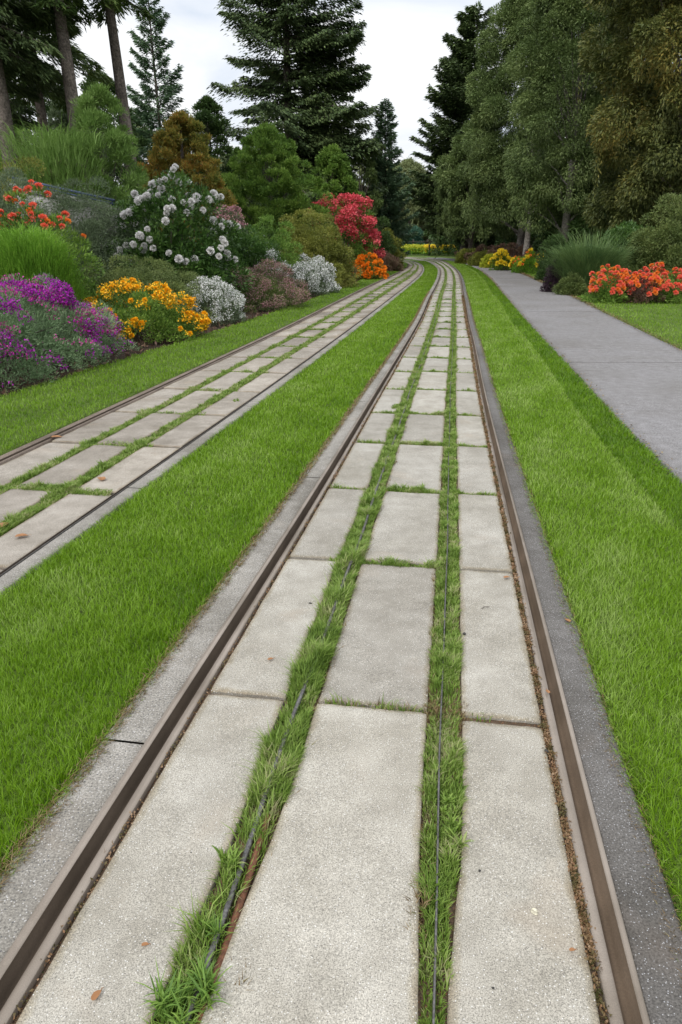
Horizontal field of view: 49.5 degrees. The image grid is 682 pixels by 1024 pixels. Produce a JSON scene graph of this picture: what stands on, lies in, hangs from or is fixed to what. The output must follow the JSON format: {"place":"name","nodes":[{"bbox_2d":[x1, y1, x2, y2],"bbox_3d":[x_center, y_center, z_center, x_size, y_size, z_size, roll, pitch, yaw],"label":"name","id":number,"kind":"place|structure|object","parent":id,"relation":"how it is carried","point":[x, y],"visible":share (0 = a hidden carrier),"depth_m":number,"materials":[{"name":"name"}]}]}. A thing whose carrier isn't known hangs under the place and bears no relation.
{"place":"outdoors","nodes":[
{"label":"outdoors","id":0,"kind":"place"},
{"bbox_2d":[0,262,407,455],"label":"lawn","id":1,"kind":"structure","parent":0,"point":[86,405],"depth_m":8.88,"materials":[{"name":"plant"}]},
{"bbox_2d":[0,242,530,396],"bbox_3d":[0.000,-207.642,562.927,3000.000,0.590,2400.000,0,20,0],"label":"ground","id":2,"kind":"structure","parent":0,"point":[70,369],"depth_m":10.93,"materials":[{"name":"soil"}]},
{"bbox_2d":[0,166,55,249],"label":"hedge","id":3,"kind":"object","parent":2,"relation":"on","point":[19,183],"visible":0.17,"depth_m":14.96,"materials":[{"name":"green plant"}]},
{"bbox_2d":[0,153,59,213],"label":"hedge","id":4,"kind":"object","parent":2,"relation":"on","point":[31,160],"visible":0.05,"depth_m":17.73,"materials":[{"name":"green plant"}]},
{"bbox_2d":[0,1,64,135],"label":"pine tree","id":5,"kind":"object","parent":2,"relation":"on","point":[16,106],"visible":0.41,"depth_m":22.34,"materials":[{"name":"green plant"}]},
{"bbox_2d":[0,0,90,178],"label":"pine tree","id":6,"kind":"object","parent":2,"relation":"on","point":[19,53],"visible":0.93,"depth_m":20.24,"materials":[{"name":"green plant"}]},
{"bbox_2d":[0,220,92,332],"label":"grass clump","id":7,"kind":"object","parent":2,"relation":"on","point":[27,254],"visible":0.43,"depth_m":11.57,"materials":[{"name":"green plant"}]},
{"bbox_2d":[0,159,102,202],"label":"hedge","id":8,"kind":"object","parent":2,"relation":"on","point":[54,177],"visible":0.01,"depth_m":19.14,"materials":[{"name":"green plant"}]},
{"bbox_2d":[0,179,104,309],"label":"flowering bush","id":9,"kind":"object","parent":2,"relation":"on","point":[46,221],"visible":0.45,"depth_m":12.84,"materials":[{"name":"green plant"}]},
{"bbox_2d":[0,104,117,201],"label":"reed clump","id":10,"kind":"object","parent":2,"relation":"on","point":[51,149],"visible":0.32,"depth_m":18.99,"materials":[{"name":"green plant"}]},
{"bbox_2d":[5,0,114,160],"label":"pine tree","id":11,"kind":"object","parent":2,"relation":"on","point":[85,65],"visible":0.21,"depth_m":24.77,"materials":[{"name":"green plant"}]},
{"bbox_2d":[1,0,126,179],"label":"pine tree","id":12,"kind":"object","parent":2,"relation":"on","point":[61,8],"visible":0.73,"depth_m":20.75,"materials":[{"name":"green plant"}]},
{"bbox_2d":[10,183,118,280],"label":"stone wall","id":13,"kind":"structure","parent":2,"relation":"on","point":[39,198],"depth_m":16.82,"materials":[{"name":"grey stone"}]},
{"bbox_2d":[0,272,139,391],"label":"flowering bush","id":14,"kind":"object","parent":2,"relation":"on","point":[21,331],"visible":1,"depth_m":9.57,"materials":[{"name":"purple plant"}]},
{"bbox_2d":[31,97,124,219],"bbox_3d":[-10.277,-12.483,28.416,4.127,6.469,4.184,0,20,0],"label":"tree","id":15,"kind":"object","parent":2,"relation":"on","point":[56,122],"visible":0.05,"depth_m":27.00,"materials":[{"name":"green plant"}]},
{"bbox_2d":[31,175,147,287],"bbox_3d":[-5.467,-5.724,15.922,2.932,2.857,2.666,0,20,0],"label":"shrub","id":16,"kind":"object","parent":2,"relation":"on","point":[84,224],"visible":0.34,"depth_m":15.54,"materials":[{"name":"green plant"}]},
{"bbox_2d":[68,0,153,226],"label":"pine tree","id":17,"kind":"object","parent":2,"relation":"on","point":[110,19],"visible":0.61,"depth_m":22.58,"materials":[{"name":"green plant"}]},
{"bbox_2d":[77,71,145,237],"bbox_3d":[-10.850,-15.466,33.792,4.921,8.318,5.247,-10,23,-25],"label":"tree","id":18,"kind":"object","parent":2,"relation":"on","point":[113,91],"visible":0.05,"depth_m":32.43,"materials":[{"name":"green plant"}]},
{"bbox_2d":[59,82,164,260],"bbox_3d":[-6.521,-8.879,20.529,3.113,5.500,3.038,12,24,30],"label":"willow shrub","id":19,"kind":"object","parent":2,"relation":"on","point":[91,103],"visible":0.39,"depth_m":19.92,"materials":[{"name":"green plant"}]},
{"bbox_2d":[111,107,152,234],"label":"tree","id":20,"kind":"object","parent":2,"relation":"on","point":[142,142],"visible":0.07,"depth_m":39.59,"materials":[{"name":"green plant"}]},
{"bbox_2d":[70,277,210,344],"bbox_3d":[-3.355,-3.398,12.621,2.378,1.183,2.387,4,21,11],"label":"flowering bush","id":21,"kind":"object","parent":2,"relation":"on","point":[135,309],"visible":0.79,"depth_m":12.27,"materials":[{"name":"yellow plant"}]},
{"bbox_2d":[79,254,216,325],"bbox_3d":[-3.975,-4.307,14.497,3.118,1.473,2.823,0,20,0],"label":"mound shrub","id":22,"kind":"object","parent":2,"relation":"on","point":[118,274],"visible":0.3,"depth_m":14.27,"materials":[{"name":"green plant"}]},
{"bbox_2d":[126,0,189,242],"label":"conifer tree","id":23,"kind":"object","parent":2,"relation":"on","point":[169,90],"visible":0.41,"depth_m":34.71,"materials":[{"name":"green plant"}]},
{"bbox_2d":[100,163,255,306],"bbox_3d":[-3.689,-6.012,16.605,3.549,3.212,2.940,0,20,0],"label":"rhododendron","id":24,"kind":"object","parent":2,"relation":"on","point":[169,245],"visible":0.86,"depth_m":15.94,"materials":[{"name":"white plant"}]},
{"bbox_2d":[140,259,222,316],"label":"mound shrub","id":25,"kind":"object","parent":2,"relation":"on","point":[185,277],"visible":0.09,"depth_m":15.39,"materials":[{"name":"green plant"}]},
{"bbox_2d":[137,110,240,253],"bbox_3d":[-5.652,-11.810,27.736,4.136,5.905,3.967,0,20,0],"label":"maple tree","id":26,"kind":"object","parent":2,"relation":"on","point":[180,126],"visible":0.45,"depth_m":26.69,"materials":[{"name":"brown plant"}]},
{"bbox_2d":[0,259,423,594],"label":"kerb","id":27,"kind":"structure","parent":2,"relation":"on","point":[8,578],"depth_m":5.03,"materials":[{"name":"grey concrete"}]},
{"bbox_2d":[183,276,246,324],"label":"heather bush","id":28,"kind":"object","parent":2,"relation":"on","point":[220,305],"visible":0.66,"depth_m":14.82,"materials":[{"name":"white plant"}]},
{"bbox_2d":[0,258,439,961],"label":"kerb","id":29,"kind":"structure","parent":2,"relation":"on","point":[22,894],"depth_m":2.54,"materials":[{"name":"grey concrete"}]},
{"bbox_2d":[181,95,258,239],"bbox_3d":[-5.811,-14.475,32.742,3.776,7.294,3.767,16,26,36],"label":"tree","id":30,"kind":"object","parent":2,"relation":"on","point":[206,106],"visible":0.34,"depth_m":31.94,"materials":[{"name":"green plant"}]},
{"bbox_2d":[213,205,247,241],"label":"shrub","id":31,"kind":"object","parent":2,"relation":"on","point":[237,218],"visible":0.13,"depth_m":23.33,"materials":[{"name":"pink plant"}]},
{"bbox_2d":[204,224,281,297],"bbox_3d":[-2.755,-6.896,20.390,2.377,2.230,2.445,0,20,0],"label":"shrub","id":32,"kind":"object","parent":2,"relation":"on","point":[251,256],"visible":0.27,"depth_m":20.11,"materials":[{"name":"green plant"}]},
{"bbox_2d":[225,258,310,312],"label":"heather bush","id":33,"kind":"object","parent":2,"relation":"on","point":[287,287],"visible":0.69,"depth_m":17.72,"materials":[{"name":"pink plant"}]},
{"bbox_2d":[240,213,304,286],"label":"shrub","id":34,"kind":"object","parent":2,"relation":"on","point":[278,238],"visible":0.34,"depth_m":22.01,"materials":[{"name":"green plant"}]},
{"bbox_2d":[212,122,339,252],"bbox_3d":[-2.681,-12.776,30.665,5.303,6.089,4.841,0,20,0],"label":"pine tree","id":35,"kind":"object","parent":2,"relation":"on","point":[263,144],"visible":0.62,"depth_m":29.32,"materials":[{"name":"green plant"}]},
{"bbox_2d":[206,0,389,240],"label":"fir tree","id":36,"kind":"object","parent":2,"relation":"on","point":[317,72],"visible":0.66,"depth_m":38.47,"materials":[{"name":"green plant"}]},
{"bbox_2d":[12,277,606,1023],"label":"track bed","id":37,"kind":"object","parent":2,"relation":"on","point":[422,991],"visible":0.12,"depth_m":2.08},
{"bbox_2d":[136,945,232,1023],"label":"grass tuft","id":38,"kind":"object","parent":37,"relation":"on","point":[162,1003],"visible":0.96,"depth_m":1.64,"materials":[{"name":"green plant"}]},
{"bbox_2d":[196,910,234,940],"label":"grass tuft","id":39,"kind":"object","parent":37,"relation":"on","point":[216,928],"visible":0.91,"depth_m":1.81,"materials":[{"name":"green plant"}]},
{"bbox_2d":[0,258,440,1023],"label":"rail","id":40,"kind":"object","parent":37,"relation":"on","point":[22,964],"visible":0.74,"depth_m":2.31,"materials":[{"name":"beige metal"}]},
{"bbox_2d":[212,842,244,874],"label":"grass tuft","id":41,"kind":"object","parent":37,"relation":"on","point":[230,858],"visible":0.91,"depth_m":2.01,"materials":[{"name":"green plant"}]},
{"bbox_2d":[195,814,270,1023],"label":"rusty bar","id":42,"kind":"object","parent":37,"relation":"on","point":[240,902],"visible":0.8,"depth_m":1.88,"materials":[{"name":"brown metal"}]},
{"bbox_2d":[138,258,446,1023],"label":"grass","id":43,"kind":"structure","parent":37,"relation":"on","point":[363,511],"depth_m":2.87,"materials":[{"name":"green plant"}]},
{"bbox_2d":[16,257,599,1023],"bbox_3d":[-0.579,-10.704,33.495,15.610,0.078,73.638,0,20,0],"label":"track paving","id":44,"kind":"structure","parent":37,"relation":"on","point":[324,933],"depth_m":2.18,"materials":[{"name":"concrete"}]},
{"bbox_2d":[324,281,497,722],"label":"grass","id":45,"kind":"structure","parent":44,"relation":"on","point":[412,489],"depth_m":5.05,"materials":[{"name":"green plant"}]},
{"bbox_2d":[4,295,611,1023],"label":"moss","id":46,"kind":"object","parent":37,"relation":"on","point":[576,883],"visible":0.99,"depth_m":2.46,"materials":[{"name":"plant"}]},
{"bbox_2d":[185,281,445,1023],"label":"steel band","id":47,"kind":"object","parent":37,"relation":"on","point":[232,892],"visible":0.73,"depth_m":2.18,"materials":[{"name":"grey metal"}]},
{"bbox_2d":[410,258,470,1023],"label":"grass","id":48,"kind":"structure","parent":37,"relation":"on","point":[451,657],"depth_m":2.47,"materials":[{"name":"green plant"}]},
{"bbox_2d":[432,300,453,1023],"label":"steel band","id":49,"kind":"object","parent":37,"relation":"on","point":[435,935],"visible":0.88,"depth_m":2.21,"materials":[{"name":"grey metal"}]},
{"bbox_2d":[439,793,458,816],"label":"grass tuft","id":50,"kind":"object","parent":37,"relation":"on","point":[447,801],"visible":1,"depth_m":2.22,"materials":[{"name":"green plant"}]},
{"bbox_2d":[436,812,474,851],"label":"grass tuft","id":51,"kind":"object","parent":37,"relation":"on","point":[451,831],"visible":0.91,"depth_m":2.11,"materials":[{"name":"green plant"}]},
{"bbox_2d":[416,257,650,1023],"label":"rail","id":52,"kind":"object","parent":37,"relation":"on","point":[622,995],"visible":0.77,"depth_m":2.23,"materials":[{"name":"brown metal"}]},
{"bbox_2d":[286,253,341,296],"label":"heather bush","id":53,"kind":"object","parent":2,"relation":"on","point":[314,274],"visible":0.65,"depth_m":21.91,"materials":[{"name":"white plant"}]},
{"bbox_2d":[279,207,362,287],"bbox_3d":[-0.966,-8.969,25.329,3.492,2.761,3.260,0,20,0],"label":"mound shrub","id":54,"kind":"object","parent":2,"relation":"on","point":[329,250],"visible":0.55,"depth_m":24.88,"materials":[{"name":"green plant"}]},
{"bbox_2d":[293,143,376,245],"bbox_3d":[-0.339,-15.827,38.706,4.386,6.381,4.103,12,24,30],"label":"tree","id":55,"kind":"object","parent":2,"relation":"on","point":[330,158],"visible":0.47,"depth_m":37.84,"materials":[{"name":"green plant"}]},
{"bbox_2d":[311,192,380,260],"bbox_3d":[-0.018,-12.191,32.716,3.603,3.673,2.932,0,20,0],"label":"azalea","id":56,"kind":"object","parent":2,"relation":"on","point":[350,214],"visible":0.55,"depth_m":32.17,"materials":[{"name":"red plant"}]},
{"bbox_2d":[343,142,383,245],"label":"tree","id":57,"kind":"object","parent":2,"relation":"on","point":[362,163],"visible":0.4,"depth_m":39.98,"materials":[{"name":"green plant"}]},
{"bbox_2d":[347,221,385,262],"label":"azalea","id":58,"kind":"object","parent":2,"relation":"on","point":[379,253],"visible":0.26,"depth_m":33.54,"materials":[{"name":"red plant"}]},
{"bbox_2d":[350,252,388,280],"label":"flowering bush","id":59,"kind":"object","parent":2,"relation":"on","point":[375,267],"visible":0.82,"depth_m":30.24,"materials":[{"name":"orange plant"}]},
{"bbox_2d":[361,215,396,269],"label":"shrub","id":60,"kind":"object","parent":2,"relation":"on","point":[384,238],"visible":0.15,"depth_m":38.83,"materials":[{"name":"green plant"}]},
{"bbox_2d":[360,98,418,258],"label":"conifer tree","id":61,"kind":"object","parent":2,"relation":"on","point":[388,176],"visible":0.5,"depth_m":42.41,"materials":[{"name":"green plant"}]},
{"bbox_2d":[382,250,403,270],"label":"heather bush","id":62,"kind":"object","parent":2,"relation":"on","point":[391,262],"visible":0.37,"depth_m":37.46,"materials":[{"name":"brown plant"}]},
{"bbox_2d":[381,227,405,265],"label":"shrub","id":63,"kind":"object","parent":2,"relation":"on","point":[398,254],"visible":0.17,"depth_m":40.45,"materials":[{"name":"green plant"}]},
{"bbox_2d":[382,156,435,243],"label":"weeping tree","id":64,"kind":"object","parent":2,"relation":"on","point":[406,164],"visible":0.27,"depth_m":79.59,"materials":[{"name":"green plant"}]},
{"bbox_2d":[398,243,433,254],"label":"flower bed","id":65,"kind":"object","parent":2,"relation":"on","point":[413,249],"visible":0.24,"depth_m":71.60,"materials":[{"name":"yellow plant"}]},
{"bbox_2d":[423,210,480,254],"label":"shrub","id":66,"kind":"object","parent":2,"relation":"on","point":[444,244],"visible":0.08,"depth_m":66.77,"materials":[{"name":"green plant"}]},
{"bbox_2d":[403,0,514,250],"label":"conifer tree","id":67,"kind":"object","parent":2,"relation":"on","point":[448,99],"visible":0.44,"depth_m":52.08,"materials":[{"name":"green plant"}]},
{"bbox_2d":[430,120,508,257],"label":"tree","id":68,"kind":"object","parent":2,"relation":"on","point":[449,194],"visible":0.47,"depth_m":50.78,"materials":[{"name":"green plant"}]},
{"bbox_2d":[454,189,530,250],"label":"tree","id":69,"kind":"object","parent":2,"relation":"on","point":[491,240],"visible":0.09,"depth_m":54.61,"materials":[{"name":"green plant"}]},
{"bbox_2d":[488,248,511,270],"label":"flowering bush","id":70,"kind":"object","parent":2,"relation":"on","point":[501,262],"visible":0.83,"depth_m":38.00,"materials":[{"name":"yellow plant"}]},
{"bbox_2d":[486,243,531,257],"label":"shrub","id":71,"kind":"object","parent":2,"relation":"on","point":[517,252],"visible":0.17,"depth_m":43.17,"materials":[{"name":"brown plant"}]},
{"bbox_2d":[490,191,535,247],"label":"tree","id":72,"kind":"object","parent":2,"relation":"on","point":[509,240],"visible":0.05,"depth_m":47.80,"materials":[{"name":"green plant"}]},
{"bbox_2d":[508,248,543,273],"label":"flowering bush","id":73,"kind":"object","parent":2,"relation":"on","point":[526,262],"visible":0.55,"depth_m":35.15,"materials":[{"name":"green plant"}]},
{"bbox_2d":[456,0,597,249],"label":"willow tree","id":74,"kind":"object","parent":2,"relation":"on","point":[488,94],"visible":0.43,"depth_m":40.77,"materials":[{"name":"green plant"}]},
{"bbox_2d":[504,95,559,254],"bbox_3d":[10.300,-17.721,40.201,3.358,9.265,3.663,13,24,31],"label":"tree","id":75,"kind":"object","parent":2,"relation":"on","point":[526,245],"visible":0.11,"depth_m":39.75,"materials":[{"name":"green plant"}]},
{"bbox_2d":[540,259,563,291],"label":"shrub","id":76,"kind":"object","parent":2,"relation":"on","point":[547,284],"visible":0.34,"depth_m":23.06,"materials":[{"name":"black plant"}]},
{"bbox_2d":[534,233,572,280],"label":"shrub","id":77,"kind":"object","parent":2,"relation":"on","point":[540,273],"visible":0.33,"depth_m":29.13,"materials":[{"name":"green plant"}]},
{"bbox_2d":[431,258,681,1023],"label":"kerb","id":78,"kind":"structure","parent":2,"relation":"on","point":[658,972],"depth_m":2.27,"materials":[{"name":"grey concrete"}]},
{"bbox_2d":[552,272,588,295],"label":"shrub","id":79,"kind":"object","parent":2,"relation":"on","point":[575,285],"visible":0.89,"depth_m":21.80,"materials":[{"name":"green plant"}]},
{"bbox_2d":[529,157,612,252],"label":"tree","id":80,"kind":"object","parent":2,"relation":"on","point":[535,246],"visible":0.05,"depth_m":37.28,"materials":[{"name":"green plant"}]},
{"bbox_2d":[501,0,663,249],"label":"willow tree","id":81,"kind":"object","parent":2,"relation":"on","point":[523,173],"visible":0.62,"depth_m":31.82,"materials":[{"name":"green plant"}]},
{"bbox_2d":[538,227,643,293],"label":"ornamental grass","id":82,"kind":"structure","parent":2,"relation":"on","point":[582,260],"depth_m":21.95,"materials":[{"name":"green plant"}]},
{"bbox_2d":[566,128,643,247],"bbox_3d":[12.893,-13.882,33.366,5.864,6.824,4.391,0,20,0],"label":"tree","id":83,"kind":"object","parent":2,"relation":"on","point":[576,226],"visible":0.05,"depth_m":32.74,"materials":[{"name":"green plant"}]},
{"bbox_2d":[580,270,636,303],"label":"bedding plant","id":84,"kind":"object","parent":2,"relation":"on","point":[598,293],"visible":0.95,"depth_m":19.34,"materials":[{"name":"orange plant"}]},
{"bbox_2d":[586,264,632,298],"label":"bedding plant","id":85,"kind":"object","parent":2,"relation":"on","point":[603,270],"visible":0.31,"depth_m":20.29,"materials":[{"name":"orange plant"}]},
{"bbox_2d":[553,18,681,232],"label":"willow tree","id":86,"kind":"object","parent":2,"relation":"on","point":[563,136],"depth_m":38.24,"materials":[{"name":"green plant"}]},
{"bbox_2d":[600,220,657,268],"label":"laurel shrub","id":87,"kind":"object","parent":2,"relation":"on","point":[628,227],"visible":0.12,"depth_m":24.36,"materials":[{"name":"green plant"}]},
{"bbox_2d":[577,0,681,245],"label":"cedar tree","id":88,"kind":"object","parent":2,"relation":"on","point":[644,188],"visible":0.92,"depth_m":25.02,"materials":[{"name":"green plant"}]},
{"bbox_2d":[607,271,666,303],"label":"bedding plant","id":89,"kind":"object","parent":2,"relation":"on","point":[626,278],"visible":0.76,"depth_m":19.18,"materials":[{"name":"orange plant"}]},
{"bbox_2d":[612,0,681,226],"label":"cedar tree","id":90,"kind":"object","parent":2,"relation":"on","point":[651,86],"visible":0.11,"depth_m":27.19,"materials":[{"name":"green plant"}]},
{"bbox_2d":[621,192,681,279],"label":"laurel shrub","id":91,"kind":"object","parent":2,"relation":"on","point":[666,248],"visible":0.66,"depth_m":22.68,"materials":[{"name":"green plant"}]},
{"bbox_2d":[643,272,681,303],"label":"bedding plant","id":92,"kind":"object","parent":2,"relation":"on","point":[667,286],"visible":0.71,"depth_m":19.20,"materials":[{"name":"orange plant"}]},
{"bbox_2d":[647,262,681,296],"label":"bedding plant","id":93,"kind":"object","parent":2,"relation":"on","point":[676,272],"visible":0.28,"depth_m":20.14,"materials":[{"name":"orange plant"}]},
{"bbox_2d":[210,330,468,1022],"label":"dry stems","id":94,"kind":"object","parent":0,"point":[460,728],"visible":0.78,"depth_m":2.65,"materials":[{"name":"green plant"}]},
{"bbox_2d":[0,260,681,989],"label":"lawn","id":95,"kind":"structure","parent":0,"point":[70,710],"depth_m":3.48,"materials":[{"name":"plant"}]},
{"bbox_2d":[6,0,680,186],"label":"sky","id":96,"kind":"structure","parent":0,"point":[404,39],"materials":[{"name":"white"}]},
{"bbox_2d":[432,258,681,482],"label":"path","id":97,"kind":"structure","parent":0,"point":[634,374],"depth_m":10.34,"materials":[{"name":"concrete"}]},
{"bbox_2d":[477,268,681,477],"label":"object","id":98,"kind":"object","parent":97,"relation":"on","point":[575,296],"visible":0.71,"depth_m":14.25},
{"bbox_2d":[442,260,681,924],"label":"lawn","id":99,"kind":"structure","parent":0,"point":[675,900],"depth_m":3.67,"materials":[{"name":"plant"}]},
{"bbox_2d":[507,268,681,349],"bbox_3d":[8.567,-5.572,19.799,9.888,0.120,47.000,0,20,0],"label":"lawn","id":100,"kind":"structure","parent":0,"point":[665,324],"depth_m":16.06,"materials":[{"name":"plant"}]},
{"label":"track bed","id":101,"kind":"structure","parent":0,"visible":0},
{"bbox_2d":[0,262,409,464],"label":"rail","id":102,"kind":"object","parent":101,"relation":"on","point":[23,449],"visible":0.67,"depth_m":7.89,"materials":[{"name":"metal"}]},
{"bbox_2d":[0,259,418,536],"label":"grass","id":103,"kind":"structure","parent":101,"relation":"on","point":[62,490],"depth_m":6.37,"materials":[{"name":"green plant"}]},
{"bbox_2d":[0,260,421,571],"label":"track paving","id":104,"kind":"structure","parent":101,"relation":"on","point":[44,525],"depth_m":6.43,"materials":[{"name":"concrete"}]},
{"bbox_2d":[0,260,422,576],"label":"rail","id":105,"kind":"object","parent":101,"relation":"on","point":[35,550],"visible":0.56,"depth_m":5.28,"materials":[{"name":"metal"}]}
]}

